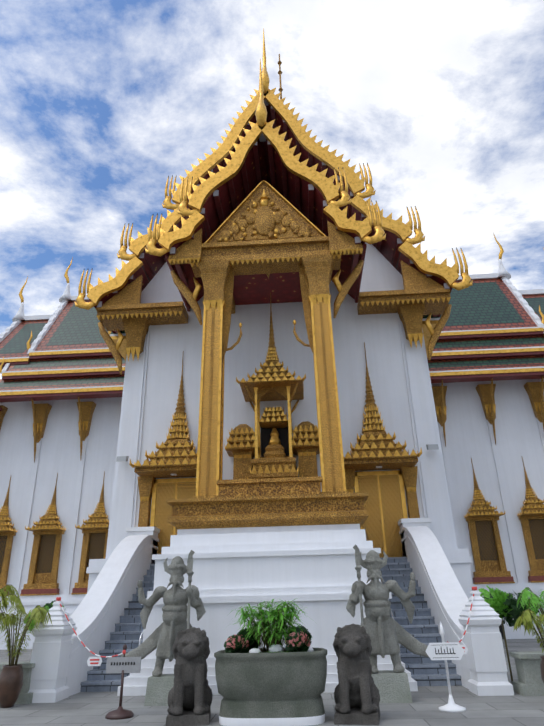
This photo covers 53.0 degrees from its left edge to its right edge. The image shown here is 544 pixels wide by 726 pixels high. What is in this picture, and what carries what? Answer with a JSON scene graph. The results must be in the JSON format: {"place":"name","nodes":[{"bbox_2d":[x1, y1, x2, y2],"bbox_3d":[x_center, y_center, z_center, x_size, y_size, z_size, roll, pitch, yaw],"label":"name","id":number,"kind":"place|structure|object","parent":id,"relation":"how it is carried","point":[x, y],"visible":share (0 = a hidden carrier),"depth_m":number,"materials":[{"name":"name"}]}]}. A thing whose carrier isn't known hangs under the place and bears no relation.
{"place":"outdoors","nodes":[
{"label":"outdoors","id":0,"kind":"place"},
{"bbox_2d":[222,264,313,359],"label":"porch ceiling","id":1,"kind":"structure","parent":0,"point":[260,288],"depth_m":18.58,"materials":[{"name":"red paint"}]},
{"bbox_2d":[0,379,543,649],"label":"wing walls","id":2,"kind":"structure","parent":0,"point":[498,468],"depth_m":25.65,"materials":[{"name":"white paint"}]},
{"bbox_2d":[0,233,543,410],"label":"wing roofs","id":3,"kind":"structure","parent":2,"relation":"on","point":[493,328],"depth_m":27.30,"materials":[{"name":"green tile"}]},
{"bbox_2d":[0,458,543,595],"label":"wing windows","id":4,"kind":"structure","parent":2,"relation":"in","point":[482,518],"depth_m":24.15,"materials":[{"name":"gold metal"}]},
{"bbox_2d":[0,376,543,462],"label":"eave brackets","id":5,"kind":"object","parent":2,"relation":"attached to","point":[485,392],"visible":0.67,"depth_m":26.20,"materials":[{"name":"gold metal"}]},
{"bbox_2d":[0,639,543,725],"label":"terrace paving","id":6,"kind":"structure","parent":0,"point":[95,708],"depth_m":8.50,"materials":[{"name":"stone"}]},
{"bbox_2d":[0,664,22,707],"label":"plant pot","id":7,"kind":"object","parent":6,"relation":"on","point":[11,681],"visible":0.92,"depth_m":9.31,"materials":[{"name":"ceramic"}]},
{"bbox_2d":[0,604,51,665],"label":"potted palm","id":8,"kind":"object","parent":7,"relation":"on","point":[6,620],"visible":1,"depth_m":9.62,"materials":[{"name":"green plant"}]},
{"bbox_2d":[24,600,65,633],"bbox_3d":[-4.711,5.806,11.236,0.899,1.689,0.938,-3,-24,3],"label":"shrub","id":9,"kind":"object","parent":6,"relation":"on","point":[48,606],"visible":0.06,"depth_m":11.34,"materials":[{"name":"green plant"}]},
{"bbox_2d":[28,601,76,702],"bbox_3d":[-4.132,5.377,10.260,0.620,1.660,0.620,-3,-24,3],"label":"newel post","id":10,"kind":"object","parent":6,"relation":"on","point":[51,650],"visible":0.92,"depth_m":10.03,"materials":[{"name":"white paint"}]},
{"bbox_2d":[56,587,476,665],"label":"barrier ropes","id":11,"kind":"object","parent":10,"relation":"on","point":[94,661],"visible":0.85,"depth_m":9.13,"materials":[{"name":"red"}]},
{"bbox_2d":[105,644,140,719],"bbox_3d":[-2.312,4.896,8.428,0.415,0.980,0.419,17,-30,-35],"label":"sign stand","id":12,"kind":"object","parent":6,"relation":"on","point":[123,664],"visible":1,"depth_m":8.47,"materials":[{"name":"brown metal"}]},
{"bbox_2d":[144,550,194,705],"bbox_3d":[-1.751,4.686,9.816,0.780,2.460,0.620,-3,-24,3],"label":"guardian statue pedestal","id":13,"kind":"object","parent":6,"relation":"on","point":[158,689],"visible":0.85,"depth_m":9.20,"materials":[{"name":"grey stone"}]},
{"bbox_2d":[120,556,205,676],"bbox_3d":[-1.969,4.548,9.866,1.532,1.984,0.576,-3,-24,3],"label":"guardian statue","id":14,"kind":"object","parent":13,"relation":"on","point":[163,635],"visible":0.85,"depth_m":9.80,"materials":[{"name":"stone"}]},
{"bbox_2d":[165,707,210,725],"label":"statue plinth","id":15,"kind":"structure","parent":6,"relation":"on","point":[188,718],"depth_m":7.54,"materials":[{"name":"grey stone"}]},
{"bbox_2d":[167,627,211,715],"bbox_3d":[-1.216,4.564,8.143,0.656,1.117,0.892,-3,-24,3],"label":"stone lion","id":16,"kind":"object","parent":6,"relation":"on","point":[191,689],"visible":1,"depth_m":7.89},
{"bbox_2d":[117,524,417,695],"bbox_3d":[0.033,5.826,13.354,5.560,3.150,5.850,-3,-24,3],"label":"platform base","id":17,"kind":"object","parent":6,"relation":"on","point":[311,568],"depth_m":11.34,"materials":[{"name":"white paint"}]},
{"bbox_2d":[166,476,368,528],"bbox_3d":[0.021,4.026,14.786,4.720,1.300,4.680,-3,-24,3],"label":"throne base","id":18,"kind":"object","parent":17,"relation":"on","point":[270,502],"visible":0.81,"depth_m":12.65,"materials":[{"name":"gold metal"}]},
{"bbox_2d":[190,236,348,497],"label":"door frame columns","id":19,"kind":"structure","parent":17,"relation":"on","point":[316,259],"depth_m":16.02,"materials":[{"name":"gold metal"}]},
{"bbox_2d":[205,180,325,242],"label":"pediment","id":20,"kind":"structure","parent":19,"relation":"on","point":[264,210],"depth_m":17.53,"materials":[{"name":"gold metal"}]},
{"bbox_2d":[224,293,319,478],"bbox_3d":[0.031,0.991,17.809,3.180,7.970,2.092,-3,-24,3],"label":"throne shrine","id":21,"kind":"object","parent":17,"relation":"on","point":[275,448],"visible":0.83,"depth_m":17.22,"materials":[{"name":"gold metal"}]},
{"bbox_2d":[214,648,326,725],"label":"stone trough","id":22,"kind":"object","parent":6,"relation":"on","point":[285,688],"visible":0.94,"depth_m":7.53,"materials":[{"name":"grey stone"}]},
{"bbox_2d":[224,599,313,652],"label":"trough plants","id":23,"kind":"object","parent":22,"relation":"on","point":[294,639],"visible":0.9,"depth_m":8.04,"materials":[{"name":"green plant"}]},
{"bbox_2d":[80,557,461,691],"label":"stairs","id":24,"kind":"structure","parent":6,"relation":"on","point":[424,670],"depth_m":12.17,"materials":[{"name":"grey stone"}]},
{"bbox_2d":[138,528,400,658],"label":"hand rails","id":25,"kind":"object","parent":24,"relation":"on","point":[392,616],"visible":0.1,"depth_m":11.44,"materials":[{"name":"silver metal"}]},
{"bbox_2d":[0,651,543,703],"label":"stone planters","id":26,"kind":"object","parent":6,"relation":"on","point":[529,682],"visible":0.54,"depth_m":9.39,"materials":[{"name":"grey stone"}]},
{"bbox_2d":[334,705,379,724],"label":"statue plinth","id":27,"kind":"structure","parent":6,"relation":"on","point":[354,716],"depth_m":7.35,"materials":[{"name":"grey stone"}]},
{"bbox_2d":[333,624,379,713],"bbox_3d":[1.205,4.416,7.951,0.660,1.114,0.895,-3,-24,3],"label":"stone lion","id":28,"kind":"object","parent":27,"relation":"on","point":[356,688],"visible":0.98,"depth_m":7.70},
{"bbox_2d":[353,545,411,703],"bbox_3d":[1.866,4.485,9.561,0.780,2.460,0.620,-3,-24,3],"label":"guardian statue pedestal","id":29,"kind":"object","parent":6,"relation":"on","point":[392,686],"visible":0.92,"depth_m":8.93,"materials":[{"name":"grey stone"}]},
{"bbox_2d":[346,550,429,673],"bbox_3d":[2.075,4.327,9.587,1.525,1.984,0.578,-3,-24,3],"label":"guardian statue","id":30,"kind":"object","parent":29,"relation":"on","point":[386,632],"visible":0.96,"depth_m":9.51,"materials":[{"name":"stone"}]},
{"bbox_2d":[425,622,465,711],"bbox_3d":[2.685,4.633,8.380,0.436,1.200,0.435,18,-31,-37],"label":"no entry sign","id":31,"kind":"object","parent":6,"relation":"on","point":[444,651],"visible":1,"depth_m":8.43,"materials":[{"name":"white metal"}]},
{"bbox_2d":[458,590,513,695],"bbox_3d":[3.809,5.008,9.862,0.620,1.660,0.620,-3,-24,3],"label":"newel post","id":32,"kind":"object","parent":6,"relation":"on","point":[486,659],"visible":0.96,"depth_m":9.60,"materials":[{"name":"white paint"}]},
{"bbox_2d":[478,585,538,681],"bbox_3d":[4.722,5.383,10.890,1.202,1.762,1.062,-3,-24,3],"label":"plant","id":33,"kind":"object","parent":6,"relation":"on","point":[504,606],"visible":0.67,"depth_m":10.85,"materials":[{"name":"green plant"}]},
{"bbox_2d":[540,656,543,683],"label":"plant pot","id":34,"kind":"object","parent":6,"relation":"on","point":[542,667],"visible":1,"depth_m":8.75,"materials":[{"name":"ceramic"}]},
{"bbox_2d":[514,609,543,652],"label":"potted palm","id":35,"kind":"object","parent":34,"relation":"on","point":[526,618],"visible":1,"depth_m":8.94,"materials":[{"name":"yellow"}]},
{"bbox_2d":[0,0,543,378],"label":"sky","id":36,"kind":"structure","parent":0,"point":[102,102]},
{"label":"ground","id":37,"kind":"structure","parent":0,"visible":0},
{"bbox_2d":[65,518,470,695],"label":"stair balustrades","id":38,"kind":"object","parent":37,"relation":"on","point":[98,612],"visible":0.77,"depth_m":12.85,"materials":[{"name":"white paint"}]},
{"bbox_2d":[86,242,473,598],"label":"porch walls","id":39,"kind":"structure","parent":37,"relation":"on","point":[399,373],"depth_m":18.80,"materials":[{"name":"white paint"}]},
{"bbox_2d":[129,351,196,553],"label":"doorway","id":40,"kind":"structure","parent":39,"relation":"attached to","point":[173,456],"depth_m":17.32,"materials":[{"name":"gold metal"}]},
{"bbox_2d":[165,139,366,311],"bbox_3d":[-0.168,-5.082,19.470,6.260,5.130,3.720,-3,-24,3],"label":"gable recess","id":41,"kind":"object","parent":39,"relation":"on","point":[262,162],"depth_m":18.83,"materials":[{"name":"brown wood"}]},
{"bbox_2d":[94,103,451,332],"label":"gable roof","id":42,"kind":"structure","parent":39,"relation":"on","point":[386,248],"depth_m":21.07,"materials":[{"name":"red wood"}]},
{"bbox_2d":[108,315,440,360],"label":"eaves","id":43,"kind":"object","parent":42,"relation":"on","point":[426,335],"visible":0.06,"depth_m":21.38,"materials":[{"name":"gold metal"}]},
{"bbox_2d":[278,54,282,99],"bbox_3d":[0.443,-12.646,26.286,0.240,6.500,0.208,-3,-24,3],"label":"lightning rod","id":44,"kind":"object","parent":42,"relation":"on","point":[280,73],"visible":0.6,"depth_m":26.94,"materials":[{"name":"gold metal"}]},
{"bbox_2d":[74,28,472,309],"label":"gable barge boards","id":45,"kind":"object","parent":39,"relation":"on","point":[163,235],"visible":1,"depth_m":19.23,"materials":[{"name":"gold metal"}]},
{"bbox_2d":[96,220,451,374],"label":"side eaves","id":46,"kind":"object","parent":39,"relation":"attached to","point":[416,299],"visible":0.98,"depth_m":19.07,"materials":[{"name":"gold metal"}]},
{"bbox_2d":[116,444,438,461],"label":"flood lights","id":47,"kind":"object","parent":39,"relation":"attached to","point":[428,446],"visible":1,"depth_m":17.32,"materials":[{"name":"grey"}]},
{"bbox_2d":[343,342,421,557],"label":"doorway","id":48,"kind":"structure","parent":39,"relation":"attached to","point":[376,447],"depth_m":16.88,"materials":[{"name":"gold metal"}]},
{"bbox_3d":[-5.999,6.092,10.735,0.546,0.819,0.532,-3,-24,3],"label":"potted palm jar","id":49,"kind":"object","parent":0,"visible":0},
{"bbox_2d":[0,584,24,611],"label":"potted palm","id":50,"kind":"object","parent":49,"relation":"on","point":[11,597],"visible":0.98,"depth_m":11.44,"materials":[{"name":"yellow"}]},
{"bbox_3d":[5.263,5.544,9.961,0.462,0.693,0.450,-3,-24,3],"label":"potted palm jar","id":51,"kind":"object","parent":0,"visible":0},
{"bbox_2d":[516,587,543,627],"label":"shrub","id":52,"kind":"object","parent":51,"relation":"on","point":[535,601],"visible":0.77,"depth_m":10.15,"materials":[{"name":"green plant"}]}
]}

